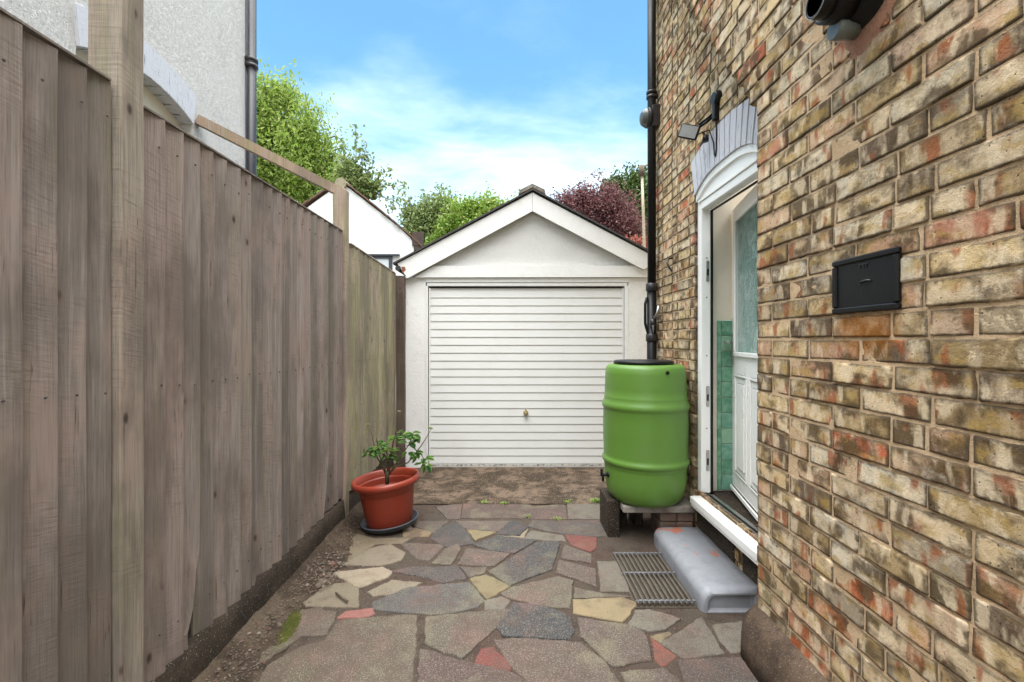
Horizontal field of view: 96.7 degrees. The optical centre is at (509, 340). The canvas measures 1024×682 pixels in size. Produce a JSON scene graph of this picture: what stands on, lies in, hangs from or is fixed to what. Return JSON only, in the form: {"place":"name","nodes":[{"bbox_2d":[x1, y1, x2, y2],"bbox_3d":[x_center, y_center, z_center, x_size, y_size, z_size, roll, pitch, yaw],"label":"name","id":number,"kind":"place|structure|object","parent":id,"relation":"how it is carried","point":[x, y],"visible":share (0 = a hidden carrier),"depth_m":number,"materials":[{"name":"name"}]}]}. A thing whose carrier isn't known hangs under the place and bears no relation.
{"place":"outdoors","nodes":[
{"label":"outdoors","id":0,"kind":"place"},
{"bbox_2d":[193,463,395,681],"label":"dirt strip","id":1,"kind":"object","parent":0,"point":[356,515],"visible":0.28,"depth_m":2.29,"materials":[{"name":"brown soil"}]},
{"bbox_2d":[205,519,363,681],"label":"rubble","id":2,"kind":"object","parent":1,"relation":"on","point":[257,633],"visible":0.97,"depth_m":2.22,"materials":[{"name":"stone"}]},
{"bbox_2d":[276,609,301,646],"bbox_3d":[-1.057,1.384,2.191,0.114,0.032,0.369,0,0,0],"label":"moss","id":3,"kind":"object","parent":1,"relation":"on","point":[290,625],"visible":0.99,"depth_m":2.19,"materials":[{"name":"green plant"}]},
{"bbox_2d":[305,541,358,596],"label":"broken brick chips","id":4,"kind":"object","parent":1,"relation":"on","point":[333,569],"visible":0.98,"depth_m":2.67,"materials":[{"name":"stone"}]},
{"bbox_2d":[360,509,418,533],"bbox_3d":[-0.898,1.348,3.420,0.425,0.074,0.426,0,0,0],"label":"pot saucer","id":5,"kind":"object","parent":1,"relation":"on","point":[364,527],"visible":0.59,"depth_m":3.27,"materials":[{"name":"grey plastic"}]},
{"bbox_2d":[351,467,419,528],"bbox_3d":[-0.927,1.182,3.420,0.502,0.374,0.504,0,0,0],"label":"plant pot","id":6,"kind":"object","parent":5,"relation":"on","point":[385,506],"visible":0.93,"depth_m":3.27,"materials":[{"name":"plastic"}]},
{"bbox_2d":[361,410,433,484],"bbox_3d":[-0.836,0.796,3.417,0.609,0.556,0.245,0,0,9],"label":"rose bush","id":7,"kind":"object","parent":6,"relation":"in","point":[374,452],"visible":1,"depth_m":3.39,"materials":[{"name":"green plant"}]},
{"bbox_2d":[257,0,646,226],"label":"sky","id":8,"kind":"structure","parent":0,"point":[512,95],"materials":[{"name":"blue"}]},
{"bbox_2d":[256,502,757,681],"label":"path","id":9,"kind":"structure","parent":0,"point":[632,538],"depth_m":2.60,"materials":[{"name":"stone"}]},
{"bbox_2d":[335,592,347,601],"bbox_3d":[-0.897,1.370,2.435,0.123,0.010,0.012,0,0,41],"label":"stick","id":10,"kind":"object","parent":9,"relation":"on","point":[341,596],"visible":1,"depth_m":2.43,"materials":[{"name":"wood"}]},
{"bbox_2d":[600,488,695,536],"bbox_3d":[0.990,1.264,3.375,0.590,0.272,0.490,0,0,0],"label":"butt stand","id":11,"kind":"object","parent":9,"relation":"on","point":[614,512],"visible":0.57,"depth_m":3.22,"materials":[{"name":"concrete"}]},
{"bbox_2d":[600,359,689,507],"bbox_3d":[0.971,0.638,3.310,0.641,1.000,0.612,0,0,0],"label":"water butt","id":12,"kind":"object","parent":11,"relation":"on","point":[646,405],"visible":1,"depth_m":3.06,"materials":[{"name":"green plastic"}]},
{"bbox_2d":[610,552,696,608],"bbox_3d":[0.817,1.389,2.658,0.323,0.062,0.585,0,0,0],"label":"drain grate","id":13,"kind":"object","parent":9,"relation":"on","point":[652,581],"visible":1,"depth_m":2.59,"materials":[{"name":"galvanised steel"}]},
{"bbox_2d":[654,527,757,612],"bbox_3d":[1.135,1.334,2.728,0.304,0.135,0.805,0,0,0],"label":"door step","id":14,"kind":"object","parent":9,"relation":"on","point":[711,576],"depth_m":2.53,"materials":[{"name":"grey paint"}]},
{"bbox_2d":[413,467,606,503],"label":"driveway","id":15,"kind":"structure","parent":0,"point":[580,484],"depth_m":4.34,"materials":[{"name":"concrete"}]},
{"bbox_2d":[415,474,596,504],"bbox_3d":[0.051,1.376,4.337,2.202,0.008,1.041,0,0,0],"label":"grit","id":16,"kind":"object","parent":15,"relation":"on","point":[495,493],"visible":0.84,"depth_m":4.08,"materials":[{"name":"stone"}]},
{"bbox_2d":[590,497,599,502],"bbox_3d":[0.777,1.363,3.898,0.298,0.030,0.132,0,0,0],"label":"weed","id":17,"kind":"object","parent":15,"relation":"on","point":[595,500],"visible":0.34,"depth_m":3.91,"materials":[{"name":"green plant"}]},
{"label":"ground","id":18,"kind":"structure","parent":0,"visible":0},
{"bbox_2d":[0,0,257,175],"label":"rendered house","id":19,"kind":"structure","parent":18,"relation":"on","point":[200,57],"depth_m":3.17,"materials":[{"name":"white paint"}]},
{"bbox_2d":[76,50,179,126],"bbox_3d":[-2.310,-1.098,2.730,0.060,1.165,0.838,0,0,0],"label":"window frame","id":20,"kind":"structure","parent":19,"relation":"in","point":[150,101],"depth_m":2.92,"materials":[{"name":"beige paint"}]},
{"bbox_2d":[0,0,405,681],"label":"wooden fence","id":21,"kind":"object","parent":18,"relation":"on","point":[202,364],"visible":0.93,"depth_m":1.57,"materials":[{"name":"brown wood"}]},
{"bbox_2d":[150,454,393,681],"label":"kerb","id":22,"kind":"structure","parent":18,"relation":"on","point":[206,646],"depth_m":2.15,"materials":[{"name":"concrete"}]},
{"bbox_2d":[257,57,353,203],"bbox_3d":[-6.517,-3.025,12.439,5.688,9.048,4.000,0,0,29],"label":"ash tree","id":23,"kind":"object","parent":18,"relation":"on","point":[293,139],"visible":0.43,"depth_m":11.68,"materials":[{"name":"green plant"}]},
{"bbox_2d":[302,178,423,277],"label":"white cottage","id":24,"kind":"structure","parent":18,"relation":"on","point":[379,234],"depth_m":7.00,"materials":[{"name":"paint"}]},
{"bbox_2d":[369,254,399,269],"bbox_3d":[-1.970,-0.993,6.975,0.574,0.673,0.049,0,0,0],"label":"window","id":25,"kind":"structure","parent":24,"relation":"in","point":[386,259],"depth_m":6.97,"materials":[{"name":"white glass"}]},
{"bbox_2d":[331,124,412,215],"bbox_3d":[-3.036,-1.639,10.113,1.840,6.274,0.953,0,0,0],"label":"whippy tree","id":26,"kind":"object","parent":18,"relation":"on","point":[349,170],"visible":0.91,"depth_m":9.94,"materials":[{"name":"green plant"}]},
{"bbox_2d":[393,181,460,245],"bbox_3d":[-2.227,-1.717,13.992,2.526,6.424,2.025,0,0,23],"label":"garden tree","id":27,"kind":"object","parent":18,"relation":"on","point":[424,214],"visible":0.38,"depth_m":13.59,"materials":[{"name":"green plant"}]},
{"bbox_2d":[424,181,519,244],"bbox_3d":[-1.031,-1.476,12.916,3.196,5.947,2.039,0,0,0],"label":"lime tree","id":28,"kind":"object","parent":18,"relation":"on","point":[463,212],"visible":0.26,"depth_m":12.66,"materials":[{"name":"green plant"}]},
{"bbox_2d":[393,184,646,467],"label":"garage","id":29,"kind":"structure","parent":18,"relation":"on","point":[525,326],"depth_m":4.96,"materials":[{"name":"paint"}]},
{"bbox_2d":[429,288,623,466],"bbox_3d":[0.185,0.405,4.951,2.120,1.961,0.078,0,0,0],"label":"garage door","id":30,"kind":"structure","parent":29,"relation":"in","point":[517,375],"depth_m":4.97,"materials":[{"name":"white metal"}]},
{"bbox_2d":[547,168,646,241],"bbox_3d":[2.301,-1.514,12.049,2.693,6.021,2.138,0,0,-31],"label":"copper plum tree","id":31,"kind":"object","parent":18,"relation":"on","point":[606,207],"visible":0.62,"depth_m":11.73,"materials":[{"name":"purple plant"}]},
{"bbox_2d":[599,160,646,240],"bbox_3d":[4.749,-2.433,15.943,3.152,7.848,2.553,0,0,-17],"label":"yew tree","id":32,"kind":"object","parent":18,"relation":"on","point":[633,181],"visible":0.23,"depth_m":15.63,"materials":[{"name":"green plant"}]},
{"bbox_2d":[625,234,646,247],"bbox_3d":[3.014,-0.518,10.600,0.896,4.025,0.749,0,0,0],"label":"red shrub","id":33,"kind":"object","parent":18,"relation":"on","point":[637,240],"visible":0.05,"depth_m":10.50,"materials":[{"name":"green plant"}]},
{"bbox_2d":[638,164,646,247],"bbox_3d":[1.562,-0.338,5.300,0.110,3.456,0.072,0,0,0],"label":"washing line post","id":34,"kind":"object","parent":18,"relation":"on","point":[641,174],"visible":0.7,"depth_m":5.29,"materials":[{"name":"white metal"}]},
{"bbox_2d":[644,0,1023,681],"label":"brick house","id":35,"kind":"structure","parent":18,"relation":"on","point":[854,490],"depth_m":1.44,"materials":[{"name":"brown brick"}]},
{"bbox_2d":[639,107,651,128],"bbox_3d":[1.187,-1.950,3.980,0.093,0.168,0.168,0,0,0],"label":"dome lamp","id":36,"kind":"object","parent":35,"relation":"attached to","point":[645,118],"visible":1,"depth_m":3.93,"materials":[{"name":"plastic"}]},
{"bbox_2d":[650,305,659,332],"bbox_3d":[1.245,-0.182,3.907,0.052,0.244,0.101,0,0,-28],"label":"stop tap","id":37,"kind":"object","parent":35,"relation":"attached to","point":[652,324],"visible":1,"depth_m":3.90,"materials":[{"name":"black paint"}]},
{"bbox_2d":[666,257,672,271],"bbox_3d":[1.278,-0.608,3.613,0.065,0.120,0.032,0,0,0],"label":"wall hook","id":38,"kind":"object","parent":35,"relation":"attached to","point":[667,263],"depth_m":3.61,"materials":[{"name":"black paint"}]},
{"bbox_2d":[678,90,721,156],"bbox_3d":[1.221,-1.353,2.904,0.091,0.404,0.286,0,0,-45],"label":"floodlight","id":39,"kind":"object","parent":35,"relation":"attached to","point":[689,131],"visible":1,"depth_m":2.89,"materials":[{"name":"black plastic"}]},
{"bbox_2d":[724,183,757,521],"bbox_3d":[1.495,0.062,2.791,0.173,1.955,0.810,0,0,12],"label":"door","id":40,"kind":"structure","parent":35,"relation":"in","point":[744,484],"depth_m":2.89,"materials":[{"name":"white plastic"}]},
{"bbox_2d":[805,0,883,41],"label":"boiler flue","id":41,"kind":"object","parent":35,"relation":"attached to","point":[844,20],"visible":0.99,"depth_m":1.36,"materials":[{"name":"black plastic"}]},
{"bbox_2d":[832,246,901,313],"bbox_3d":[1.075,-0.175,1.381,0.018,0.174,0.257,0,0,0],"label":"soot door","id":42,"kind":"structure","parent":35,"relation":"attached to","point":[868,282],"depth_m":1.36,"materials":[{"name":"black metal"}]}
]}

